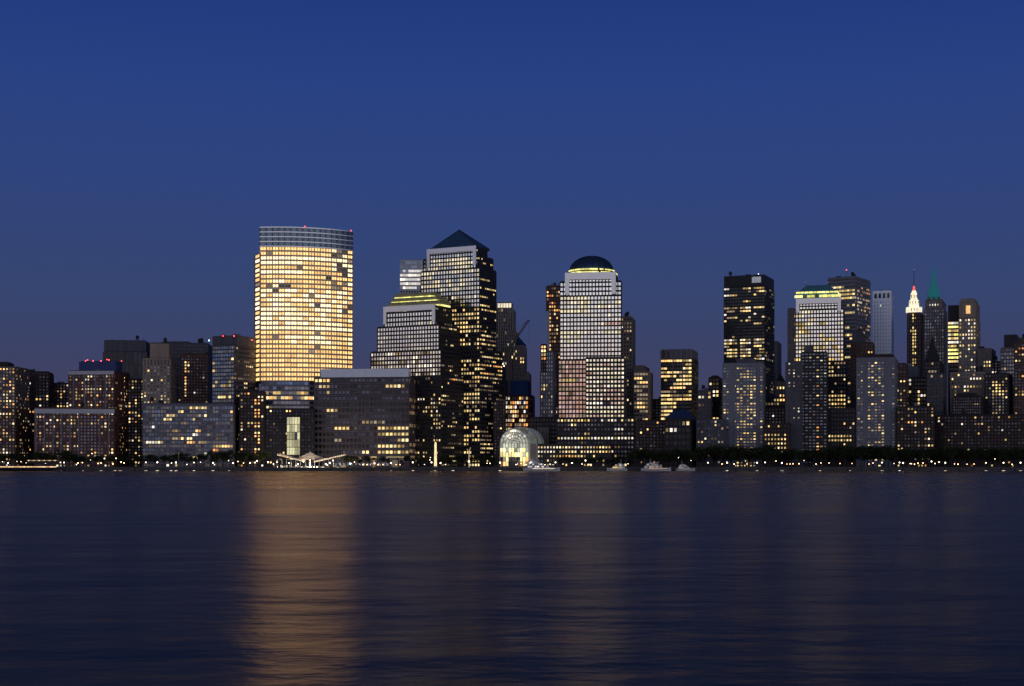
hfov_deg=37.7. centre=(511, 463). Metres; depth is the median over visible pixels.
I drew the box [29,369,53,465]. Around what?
apartment tower
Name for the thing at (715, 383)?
office building
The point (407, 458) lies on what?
tree
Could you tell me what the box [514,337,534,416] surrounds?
apartment tower
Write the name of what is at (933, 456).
tree
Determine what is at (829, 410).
window
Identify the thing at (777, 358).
office tower
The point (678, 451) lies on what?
tree
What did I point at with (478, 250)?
window
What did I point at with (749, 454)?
tree
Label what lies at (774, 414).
building
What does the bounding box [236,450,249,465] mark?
tree
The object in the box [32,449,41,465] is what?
tree
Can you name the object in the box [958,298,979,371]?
office tower
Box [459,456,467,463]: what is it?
tree
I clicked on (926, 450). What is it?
tree
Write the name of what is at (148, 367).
window
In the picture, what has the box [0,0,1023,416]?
sky
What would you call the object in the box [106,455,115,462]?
tree
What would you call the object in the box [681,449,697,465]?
tree
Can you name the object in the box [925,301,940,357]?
window
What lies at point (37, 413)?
window
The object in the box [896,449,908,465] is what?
tree
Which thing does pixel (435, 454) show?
monument
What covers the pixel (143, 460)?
tree
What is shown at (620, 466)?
motor yacht
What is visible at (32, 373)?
window
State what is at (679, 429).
building
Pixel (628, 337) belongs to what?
office tower
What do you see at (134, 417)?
building
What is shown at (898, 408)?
window
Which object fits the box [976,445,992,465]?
tree
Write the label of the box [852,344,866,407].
window
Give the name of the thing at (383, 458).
tree
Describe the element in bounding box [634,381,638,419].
window
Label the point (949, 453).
tree
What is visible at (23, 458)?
tree
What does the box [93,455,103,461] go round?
tree
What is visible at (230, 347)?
window
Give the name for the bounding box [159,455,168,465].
tree
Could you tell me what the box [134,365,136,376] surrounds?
window
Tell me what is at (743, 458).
tree
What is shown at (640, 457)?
tree
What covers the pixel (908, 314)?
window
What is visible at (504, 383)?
office building
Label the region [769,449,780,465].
tree
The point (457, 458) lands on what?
tree
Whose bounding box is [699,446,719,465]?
tree
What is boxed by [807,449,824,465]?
tree
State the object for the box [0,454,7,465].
tree
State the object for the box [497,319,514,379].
window
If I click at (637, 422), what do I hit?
window
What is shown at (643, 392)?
office building
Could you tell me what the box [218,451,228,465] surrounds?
tree
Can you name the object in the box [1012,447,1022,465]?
tree
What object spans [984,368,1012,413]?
apartment tower
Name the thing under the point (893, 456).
tree
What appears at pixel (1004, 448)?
tree
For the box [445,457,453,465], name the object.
tree
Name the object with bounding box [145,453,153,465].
tree
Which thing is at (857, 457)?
tree
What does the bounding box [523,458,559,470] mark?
motor yacht
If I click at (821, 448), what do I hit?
tree
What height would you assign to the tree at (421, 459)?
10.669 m
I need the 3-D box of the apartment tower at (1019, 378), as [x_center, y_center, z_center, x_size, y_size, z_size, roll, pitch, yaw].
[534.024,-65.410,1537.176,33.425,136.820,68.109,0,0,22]
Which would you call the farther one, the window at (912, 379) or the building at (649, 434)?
the window at (912, 379)
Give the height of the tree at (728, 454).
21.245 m
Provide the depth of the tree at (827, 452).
1340.13 m
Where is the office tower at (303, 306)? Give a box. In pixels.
[254,226,352,407]
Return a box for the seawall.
[56,466,1023,470]
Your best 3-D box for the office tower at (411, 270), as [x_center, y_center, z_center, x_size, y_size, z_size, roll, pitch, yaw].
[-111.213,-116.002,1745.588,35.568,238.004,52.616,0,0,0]
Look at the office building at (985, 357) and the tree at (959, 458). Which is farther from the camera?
the office building at (985, 357)
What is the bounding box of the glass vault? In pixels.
[500,427,543,465]
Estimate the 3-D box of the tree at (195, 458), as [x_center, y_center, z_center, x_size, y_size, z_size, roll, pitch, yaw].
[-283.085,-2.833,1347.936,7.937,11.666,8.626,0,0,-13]
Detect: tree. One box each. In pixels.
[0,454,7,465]
[9,453,20,465]
[19,455,27,465]
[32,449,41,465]
[38,452,48,465]
[49,452,59,465]
[55,450,71,465]
[64,451,76,465]
[76,456,86,462]
[86,455,92,463]
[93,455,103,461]
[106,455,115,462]
[116,455,122,462]
[121,456,127,465]
[134,455,142,462]
[138,456,148,465]
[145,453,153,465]
[151,455,158,465]
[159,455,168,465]
[164,454,176,465]
[172,451,183,465]
[179,453,191,465]
[193,455,200,465]
[197,453,208,461]
[203,450,218,465]
[211,452,222,465]
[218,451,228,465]
[221,449,237,465]
[232,452,244,465]
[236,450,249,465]
[248,453,254,465]
[253,452,262,465]
[258,450,270,465]
[341,456,348,461]
[347,456,356,465]
[363,455,370,465]
[378,456,385,461]
[403,455,411,461]
[418,457,427,462]
[439,454,449,465]
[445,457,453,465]
[453,454,461,465]
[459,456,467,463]
[465,455,474,465]
[473,456,481,465]
[480,455,487,465]
[488,457,497,465]
[563,456,571,463]
[595,457,604,465]
[624,458,635,465]
[633,449,646,465]
[639,447,655,463]
[652,450,666,465]
[665,449,678,465]
[671,447,682,465]
[680,449,689,463]
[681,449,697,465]
[688,448,700,465]
[694,446,708,465]
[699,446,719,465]
[711,444,726,465]
[712,444,728,465]
[722,444,740,465]
[728,445,748,465]
[736,446,751,465]
[740,445,755,465]
[750,446,763,465]
[753,443,770,465]
[763,451,776,462]
[764,444,782,465]
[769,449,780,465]
[777,450,789,460]
[785,448,797,465]
[799,449,812,465]
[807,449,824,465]
[813,450,826,465]
[818,448,832,465]
[820,446,833,465]
[827,446,837,465]
[831,445,849,465]
[833,447,855,465]
[842,444,853,465]
[849,446,863,465]
[851,444,870,465]
[865,447,876,465]
[867,444,876,465]
[869,446,887,465]
[876,445,897,465]
[887,445,899,465]
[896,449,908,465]
[898,447,914,465]
[910,449,919,465]
[916,448,929,465]
[918,448,934,465]
[924,447,942,465]
[931,447,943,465]
[939,446,955,465]
[942,446,961,465]
[954,445,971,465]
[956,446,968,465]
[963,448,978,465]
[972,448,985,465]
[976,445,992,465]
[982,448,995,465]
[992,447,1009,465]
[995,446,1013,465]
[1005,448,1021,465]
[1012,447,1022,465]
[1017,447,1023,460]
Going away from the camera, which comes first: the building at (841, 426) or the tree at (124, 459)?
the tree at (124, 459)
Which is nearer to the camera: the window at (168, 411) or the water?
the water
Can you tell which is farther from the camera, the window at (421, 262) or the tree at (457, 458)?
the window at (421, 262)
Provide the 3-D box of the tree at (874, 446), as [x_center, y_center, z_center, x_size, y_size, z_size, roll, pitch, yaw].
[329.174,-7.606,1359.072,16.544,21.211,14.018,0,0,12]
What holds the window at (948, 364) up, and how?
in the office tower at (953, 314)
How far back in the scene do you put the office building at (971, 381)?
1546.90 m
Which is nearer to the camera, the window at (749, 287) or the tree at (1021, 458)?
the tree at (1021, 458)
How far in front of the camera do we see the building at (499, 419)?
1494.79 m
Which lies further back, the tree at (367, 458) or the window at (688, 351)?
the window at (688, 351)
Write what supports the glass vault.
on the ground
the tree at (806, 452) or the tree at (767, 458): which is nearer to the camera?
the tree at (767, 458)
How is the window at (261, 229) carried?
in the office tower at (303, 306)
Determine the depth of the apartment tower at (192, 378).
1542.37 m
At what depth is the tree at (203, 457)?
1352.31 m
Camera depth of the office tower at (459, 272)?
1501.67 m
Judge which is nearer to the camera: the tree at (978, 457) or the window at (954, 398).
the tree at (978, 457)
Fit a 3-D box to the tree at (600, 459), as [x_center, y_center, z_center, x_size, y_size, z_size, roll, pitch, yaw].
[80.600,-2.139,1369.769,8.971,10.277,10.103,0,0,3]
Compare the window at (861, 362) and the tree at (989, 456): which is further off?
the window at (861, 362)
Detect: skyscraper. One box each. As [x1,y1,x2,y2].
[546,282,558,416]
[906,269,923,376]
[924,267,946,409]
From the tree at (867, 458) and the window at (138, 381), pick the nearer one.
the tree at (867, 458)
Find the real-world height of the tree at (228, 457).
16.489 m
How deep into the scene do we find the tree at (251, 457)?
1343.21 m
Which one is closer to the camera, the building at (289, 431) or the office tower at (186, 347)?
the building at (289, 431)
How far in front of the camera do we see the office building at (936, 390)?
1502.35 m
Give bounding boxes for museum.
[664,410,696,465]
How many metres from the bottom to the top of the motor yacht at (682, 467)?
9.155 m
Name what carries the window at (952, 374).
in the office building at (971, 381)
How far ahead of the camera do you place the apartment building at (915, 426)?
1424.83 m
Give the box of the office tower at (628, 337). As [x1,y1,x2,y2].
[622,311,634,416]
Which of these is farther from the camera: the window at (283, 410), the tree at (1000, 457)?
the window at (283, 410)
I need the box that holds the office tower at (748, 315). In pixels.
[724,271,773,396]
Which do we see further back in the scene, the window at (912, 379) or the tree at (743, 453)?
the window at (912, 379)
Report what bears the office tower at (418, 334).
on the ground
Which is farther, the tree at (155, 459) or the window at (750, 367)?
the window at (750, 367)
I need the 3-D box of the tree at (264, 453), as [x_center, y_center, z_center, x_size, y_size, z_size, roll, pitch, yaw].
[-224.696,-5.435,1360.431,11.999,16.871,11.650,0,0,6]
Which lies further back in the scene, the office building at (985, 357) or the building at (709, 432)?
the office building at (985, 357)
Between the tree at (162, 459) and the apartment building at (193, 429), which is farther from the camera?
the apartment building at (193, 429)
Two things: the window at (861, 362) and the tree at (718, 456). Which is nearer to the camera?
the tree at (718, 456)
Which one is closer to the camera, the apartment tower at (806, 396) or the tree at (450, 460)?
the tree at (450, 460)
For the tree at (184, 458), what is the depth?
1356.44 m
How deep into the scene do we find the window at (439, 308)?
1475.62 m
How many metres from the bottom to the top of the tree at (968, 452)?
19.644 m
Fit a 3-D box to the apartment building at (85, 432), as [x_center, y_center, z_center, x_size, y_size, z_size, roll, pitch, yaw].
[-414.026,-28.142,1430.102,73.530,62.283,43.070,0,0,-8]
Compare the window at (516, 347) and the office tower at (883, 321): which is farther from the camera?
the office tower at (883, 321)
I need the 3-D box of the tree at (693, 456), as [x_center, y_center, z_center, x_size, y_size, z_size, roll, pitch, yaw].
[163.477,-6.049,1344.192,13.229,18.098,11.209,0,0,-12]
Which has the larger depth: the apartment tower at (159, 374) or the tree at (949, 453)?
the apartment tower at (159, 374)
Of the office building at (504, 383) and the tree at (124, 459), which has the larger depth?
the office building at (504, 383)
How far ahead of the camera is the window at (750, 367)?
1443.90 m
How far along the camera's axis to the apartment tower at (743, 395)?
1443.91 m
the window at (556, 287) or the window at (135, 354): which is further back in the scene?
the window at (135, 354)
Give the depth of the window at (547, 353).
1581.18 m
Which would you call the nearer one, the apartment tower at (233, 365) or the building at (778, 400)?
the apartment tower at (233, 365)
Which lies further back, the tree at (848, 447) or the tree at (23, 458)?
the tree at (848, 447)
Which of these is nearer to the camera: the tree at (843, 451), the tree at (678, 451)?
the tree at (843, 451)
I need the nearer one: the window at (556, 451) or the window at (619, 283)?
the window at (556, 451)
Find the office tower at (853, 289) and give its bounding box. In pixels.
[828,270,870,407]
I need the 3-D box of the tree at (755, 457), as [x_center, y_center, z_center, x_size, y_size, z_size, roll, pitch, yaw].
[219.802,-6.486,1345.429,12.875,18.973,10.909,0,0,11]
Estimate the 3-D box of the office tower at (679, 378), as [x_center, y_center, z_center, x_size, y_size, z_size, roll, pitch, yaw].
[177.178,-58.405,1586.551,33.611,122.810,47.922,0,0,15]
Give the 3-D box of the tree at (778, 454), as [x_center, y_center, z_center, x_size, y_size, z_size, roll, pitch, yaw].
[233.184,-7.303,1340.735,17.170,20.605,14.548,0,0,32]
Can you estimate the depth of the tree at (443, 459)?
1359.15 m
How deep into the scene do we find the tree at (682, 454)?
1359.54 m
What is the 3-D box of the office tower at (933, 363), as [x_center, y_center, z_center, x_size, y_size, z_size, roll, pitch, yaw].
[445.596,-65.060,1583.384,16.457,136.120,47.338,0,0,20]
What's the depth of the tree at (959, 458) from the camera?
1339.45 m
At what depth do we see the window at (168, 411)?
1404.96 m
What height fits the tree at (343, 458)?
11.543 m
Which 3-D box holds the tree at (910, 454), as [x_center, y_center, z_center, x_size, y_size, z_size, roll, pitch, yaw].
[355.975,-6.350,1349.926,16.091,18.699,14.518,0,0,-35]
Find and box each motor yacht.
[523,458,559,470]
[607,462,626,470]
[641,459,670,470]
[676,464,694,470]
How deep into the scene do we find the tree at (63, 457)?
1343.08 m
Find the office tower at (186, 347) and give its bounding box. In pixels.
[162,338,211,402]
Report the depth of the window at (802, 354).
1438.63 m
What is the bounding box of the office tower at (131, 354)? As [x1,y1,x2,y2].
[103,335,149,378]
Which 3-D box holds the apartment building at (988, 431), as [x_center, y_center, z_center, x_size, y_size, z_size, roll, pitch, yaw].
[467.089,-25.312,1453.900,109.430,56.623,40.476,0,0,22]
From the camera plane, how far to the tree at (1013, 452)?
1342.55 m
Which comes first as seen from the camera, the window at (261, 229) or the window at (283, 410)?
the window at (283, 410)
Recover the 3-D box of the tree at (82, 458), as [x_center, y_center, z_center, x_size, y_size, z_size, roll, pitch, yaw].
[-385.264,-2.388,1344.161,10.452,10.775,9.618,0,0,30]
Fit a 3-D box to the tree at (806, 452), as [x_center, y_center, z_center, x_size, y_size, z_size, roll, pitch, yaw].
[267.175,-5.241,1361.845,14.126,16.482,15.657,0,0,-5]
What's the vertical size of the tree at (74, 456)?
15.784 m
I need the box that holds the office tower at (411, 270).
[399,259,422,293]
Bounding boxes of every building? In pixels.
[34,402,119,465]
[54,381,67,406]
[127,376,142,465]
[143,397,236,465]
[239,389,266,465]
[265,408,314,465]
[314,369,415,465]
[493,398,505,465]
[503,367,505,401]
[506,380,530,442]
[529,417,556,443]
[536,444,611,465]
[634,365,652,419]
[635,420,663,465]
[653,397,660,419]
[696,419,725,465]
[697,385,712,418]
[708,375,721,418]
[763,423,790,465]
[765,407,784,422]
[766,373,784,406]
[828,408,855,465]
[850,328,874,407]
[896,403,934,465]
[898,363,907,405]
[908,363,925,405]
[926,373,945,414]
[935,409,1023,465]
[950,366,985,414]
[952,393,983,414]
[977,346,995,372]
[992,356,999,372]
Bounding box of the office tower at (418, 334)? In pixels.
[370,292,462,465]
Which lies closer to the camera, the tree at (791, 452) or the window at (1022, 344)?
the tree at (791, 452)
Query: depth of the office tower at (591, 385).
1457.33 m
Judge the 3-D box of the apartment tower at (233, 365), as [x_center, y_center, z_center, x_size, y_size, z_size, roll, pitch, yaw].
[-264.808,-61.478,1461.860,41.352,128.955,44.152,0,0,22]
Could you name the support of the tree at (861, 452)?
on the ground
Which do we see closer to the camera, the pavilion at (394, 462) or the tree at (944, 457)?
the pavilion at (394, 462)
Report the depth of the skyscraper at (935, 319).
1755.25 m
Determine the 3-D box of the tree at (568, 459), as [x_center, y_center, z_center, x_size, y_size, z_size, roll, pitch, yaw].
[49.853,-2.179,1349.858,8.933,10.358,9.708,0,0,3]
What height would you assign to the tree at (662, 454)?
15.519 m
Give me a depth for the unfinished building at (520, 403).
1591.13 m
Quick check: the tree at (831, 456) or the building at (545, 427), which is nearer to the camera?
the tree at (831, 456)
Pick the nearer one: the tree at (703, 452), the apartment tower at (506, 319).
the tree at (703, 452)
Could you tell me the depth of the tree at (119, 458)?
1360.45 m
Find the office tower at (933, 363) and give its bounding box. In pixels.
[924,336,943,376]
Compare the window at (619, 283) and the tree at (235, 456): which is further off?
the window at (619, 283)
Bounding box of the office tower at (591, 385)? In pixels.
[556,256,635,465]
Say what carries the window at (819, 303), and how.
in the office tower at (816, 318)
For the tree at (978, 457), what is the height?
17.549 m
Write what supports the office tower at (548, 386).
on the ground
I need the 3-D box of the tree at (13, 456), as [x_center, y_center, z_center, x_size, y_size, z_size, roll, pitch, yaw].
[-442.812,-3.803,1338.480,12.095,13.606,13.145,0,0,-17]
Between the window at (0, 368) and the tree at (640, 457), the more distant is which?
the window at (0, 368)
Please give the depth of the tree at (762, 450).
1336.59 m
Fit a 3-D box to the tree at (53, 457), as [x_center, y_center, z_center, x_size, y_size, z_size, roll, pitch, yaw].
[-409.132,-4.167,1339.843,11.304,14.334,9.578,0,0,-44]
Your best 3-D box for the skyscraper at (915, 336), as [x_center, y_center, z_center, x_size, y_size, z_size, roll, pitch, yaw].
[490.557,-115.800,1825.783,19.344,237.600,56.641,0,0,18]
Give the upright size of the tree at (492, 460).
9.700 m
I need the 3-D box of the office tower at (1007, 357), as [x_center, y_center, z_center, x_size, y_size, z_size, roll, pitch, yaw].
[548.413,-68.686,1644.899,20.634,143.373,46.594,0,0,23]
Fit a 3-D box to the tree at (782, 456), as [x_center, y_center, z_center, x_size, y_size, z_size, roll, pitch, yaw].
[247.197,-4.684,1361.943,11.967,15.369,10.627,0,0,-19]
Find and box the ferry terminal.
[273,451,346,465]
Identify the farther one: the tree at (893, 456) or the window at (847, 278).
the window at (847, 278)
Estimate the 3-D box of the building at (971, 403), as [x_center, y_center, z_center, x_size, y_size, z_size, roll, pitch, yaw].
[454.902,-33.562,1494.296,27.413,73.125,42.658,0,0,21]
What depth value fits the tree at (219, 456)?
1337.01 m
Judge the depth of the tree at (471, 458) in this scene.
1370.66 m
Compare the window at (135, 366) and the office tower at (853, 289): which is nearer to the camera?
the window at (135, 366)
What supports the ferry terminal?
on the ground
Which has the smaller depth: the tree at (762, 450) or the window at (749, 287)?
the tree at (762, 450)
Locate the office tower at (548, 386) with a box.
[540,344,555,416]
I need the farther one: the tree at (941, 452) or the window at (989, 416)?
the window at (989, 416)
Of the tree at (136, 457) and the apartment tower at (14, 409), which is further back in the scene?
the apartment tower at (14, 409)
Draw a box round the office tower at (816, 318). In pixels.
[787,285,847,407]
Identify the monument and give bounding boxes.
[434,442,436,465]
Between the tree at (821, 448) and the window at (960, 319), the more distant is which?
the window at (960, 319)
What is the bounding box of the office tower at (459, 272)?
[420,230,502,465]
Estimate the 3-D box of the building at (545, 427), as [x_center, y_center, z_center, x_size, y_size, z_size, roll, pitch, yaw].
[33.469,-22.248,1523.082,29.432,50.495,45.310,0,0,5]
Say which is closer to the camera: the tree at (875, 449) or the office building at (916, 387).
the tree at (875, 449)
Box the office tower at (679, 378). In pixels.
[660,349,697,419]
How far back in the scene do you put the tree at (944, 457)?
1357.40 m
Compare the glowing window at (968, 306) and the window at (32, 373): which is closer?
the window at (32, 373)
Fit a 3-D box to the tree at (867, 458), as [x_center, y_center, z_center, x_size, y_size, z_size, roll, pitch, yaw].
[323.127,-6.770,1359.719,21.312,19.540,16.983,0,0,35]
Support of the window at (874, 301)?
in the office tower at (883, 321)
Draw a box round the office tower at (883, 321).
[873,289,893,354]
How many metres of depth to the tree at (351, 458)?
1355.23 m
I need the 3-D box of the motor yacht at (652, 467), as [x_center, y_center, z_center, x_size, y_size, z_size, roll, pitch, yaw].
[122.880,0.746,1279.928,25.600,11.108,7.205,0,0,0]
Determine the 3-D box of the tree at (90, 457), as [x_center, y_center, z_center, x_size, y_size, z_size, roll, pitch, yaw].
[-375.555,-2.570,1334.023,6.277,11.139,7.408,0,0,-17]
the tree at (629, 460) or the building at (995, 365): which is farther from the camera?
the building at (995, 365)
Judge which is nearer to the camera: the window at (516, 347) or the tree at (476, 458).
the tree at (476, 458)
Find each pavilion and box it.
[371,456,376,465]
[386,456,403,465]
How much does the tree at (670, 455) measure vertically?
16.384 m
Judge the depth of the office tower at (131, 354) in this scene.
1637.66 m
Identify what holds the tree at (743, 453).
on the ground
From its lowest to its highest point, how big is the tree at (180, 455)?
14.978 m
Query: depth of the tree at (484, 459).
1356.38 m
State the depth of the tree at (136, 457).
1356.48 m
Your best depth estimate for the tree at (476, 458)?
1360.35 m
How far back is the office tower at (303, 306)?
1463.46 m
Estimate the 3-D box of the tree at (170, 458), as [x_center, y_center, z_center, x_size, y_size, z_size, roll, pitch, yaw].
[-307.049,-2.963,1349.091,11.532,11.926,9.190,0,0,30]
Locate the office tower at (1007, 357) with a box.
[1000,334,1018,413]
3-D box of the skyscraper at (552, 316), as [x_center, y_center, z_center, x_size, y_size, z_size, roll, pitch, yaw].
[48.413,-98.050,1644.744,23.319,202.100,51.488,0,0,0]
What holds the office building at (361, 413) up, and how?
on the ground
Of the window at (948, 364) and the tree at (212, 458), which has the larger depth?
the window at (948, 364)
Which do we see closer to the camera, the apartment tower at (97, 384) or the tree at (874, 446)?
the tree at (874, 446)
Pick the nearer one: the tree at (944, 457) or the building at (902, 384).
the tree at (944, 457)
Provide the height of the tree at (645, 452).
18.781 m
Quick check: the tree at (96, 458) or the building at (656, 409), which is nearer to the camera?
the tree at (96, 458)
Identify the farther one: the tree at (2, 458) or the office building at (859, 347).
the office building at (859, 347)
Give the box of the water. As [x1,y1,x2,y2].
[0,471,1023,685]
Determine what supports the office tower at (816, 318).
on the ground
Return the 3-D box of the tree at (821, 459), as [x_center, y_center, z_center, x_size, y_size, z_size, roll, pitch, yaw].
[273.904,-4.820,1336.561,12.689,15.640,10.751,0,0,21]
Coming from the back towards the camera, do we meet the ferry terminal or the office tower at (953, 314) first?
the office tower at (953, 314)
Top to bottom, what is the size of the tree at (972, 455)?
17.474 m
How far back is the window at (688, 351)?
1565.81 m
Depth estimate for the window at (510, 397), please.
1590.86 m
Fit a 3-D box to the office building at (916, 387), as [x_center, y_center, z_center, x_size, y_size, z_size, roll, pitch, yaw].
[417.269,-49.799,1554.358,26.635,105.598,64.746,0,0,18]
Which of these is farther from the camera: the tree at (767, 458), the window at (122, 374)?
the window at (122, 374)
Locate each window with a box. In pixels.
[0,368,25,465]
[32,373,47,465]
[37,413,112,465]
[70,374,125,465]
[134,353,136,363]
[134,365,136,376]
[135,381,142,465]
[146,407,232,465]
[148,367,168,402]
[173,345,206,356]
[176,355,206,402]
[213,346,257,465]
[248,393,262,465]
[260,228,351,407]
[283,410,312,465]
[315,379,407,465]
[371,308,462,465]
[401,261,422,292]
[421,250,501,465]
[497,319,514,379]
[506,397,527,442]
[516,347,527,378]
[538,451,578,465]
[541,353,551,416]
[547,287,557,416]
[558,279,632,465]
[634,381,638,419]
[637,422,644,465]
[661,350,690,419]
[724,287,767,395]
[724,367,761,465]
[789,303,844,407]
[789,354,822,465]
[828,278,862,405]
[829,410,835,465]
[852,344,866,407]
[858,362,893,465]
[874,301,883,353]
[898,408,919,465]
[908,314,917,365]
[909,379,916,403]
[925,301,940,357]
[935,416,1023,465]
[948,364,955,414]
[952,374,977,395]
[954,398,970,412]
[960,319,974,370]
[966,305,969,313]
[986,375,1000,413]
[1002,349,1013,406]
[1015,344,1023,413]
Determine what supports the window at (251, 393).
in the apartment building at (252, 406)
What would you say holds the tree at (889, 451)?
on the ground
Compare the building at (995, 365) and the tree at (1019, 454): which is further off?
the building at (995, 365)
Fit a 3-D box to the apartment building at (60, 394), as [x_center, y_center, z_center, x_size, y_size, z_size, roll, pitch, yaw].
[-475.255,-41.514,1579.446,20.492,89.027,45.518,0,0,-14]
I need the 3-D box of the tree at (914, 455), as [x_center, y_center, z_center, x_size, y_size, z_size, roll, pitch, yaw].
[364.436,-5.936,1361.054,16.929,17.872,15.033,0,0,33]
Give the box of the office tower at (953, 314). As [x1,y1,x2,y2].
[948,305,958,414]
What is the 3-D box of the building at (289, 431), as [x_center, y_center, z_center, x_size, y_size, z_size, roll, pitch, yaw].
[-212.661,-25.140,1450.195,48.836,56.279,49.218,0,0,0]
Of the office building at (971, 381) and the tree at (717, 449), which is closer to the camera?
the tree at (717, 449)
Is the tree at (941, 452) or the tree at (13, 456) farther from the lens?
the tree at (941, 452)
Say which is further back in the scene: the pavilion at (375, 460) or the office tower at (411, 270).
the office tower at (411, 270)
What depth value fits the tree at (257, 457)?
1342.60 m
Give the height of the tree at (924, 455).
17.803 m
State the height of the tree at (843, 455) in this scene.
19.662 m
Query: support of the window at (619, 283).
in the office tower at (591, 385)
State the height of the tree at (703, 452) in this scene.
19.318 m
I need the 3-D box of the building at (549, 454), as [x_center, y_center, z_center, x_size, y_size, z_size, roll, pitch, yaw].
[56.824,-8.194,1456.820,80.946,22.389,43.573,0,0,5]
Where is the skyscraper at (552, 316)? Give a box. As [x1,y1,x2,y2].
[546,282,558,416]
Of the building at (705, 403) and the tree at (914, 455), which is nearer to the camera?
the tree at (914, 455)
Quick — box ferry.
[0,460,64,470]
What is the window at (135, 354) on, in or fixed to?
in the office tower at (131, 354)
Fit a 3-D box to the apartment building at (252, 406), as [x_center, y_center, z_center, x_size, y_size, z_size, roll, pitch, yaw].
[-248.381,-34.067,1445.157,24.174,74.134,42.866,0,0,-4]
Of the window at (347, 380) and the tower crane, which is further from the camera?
the tower crane
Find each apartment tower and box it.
[0,362,29,465]
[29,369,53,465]
[68,359,129,465]
[142,338,176,402]
[173,352,208,402]
[212,334,258,465]
[497,302,518,379]
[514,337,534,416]
[722,358,765,465]
[785,346,827,465]
[856,354,897,465]
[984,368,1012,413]
[1014,334,1023,413]
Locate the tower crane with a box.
[502,320,529,429]
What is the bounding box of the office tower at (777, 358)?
[774,341,780,396]
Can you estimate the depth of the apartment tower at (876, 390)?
1445.59 m
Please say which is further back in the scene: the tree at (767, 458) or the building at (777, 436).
the building at (777, 436)
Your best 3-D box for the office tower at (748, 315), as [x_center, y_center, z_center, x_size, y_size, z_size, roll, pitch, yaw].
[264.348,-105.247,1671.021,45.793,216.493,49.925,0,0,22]
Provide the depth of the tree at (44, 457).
1337.42 m
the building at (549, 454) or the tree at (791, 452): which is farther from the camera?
the building at (549, 454)

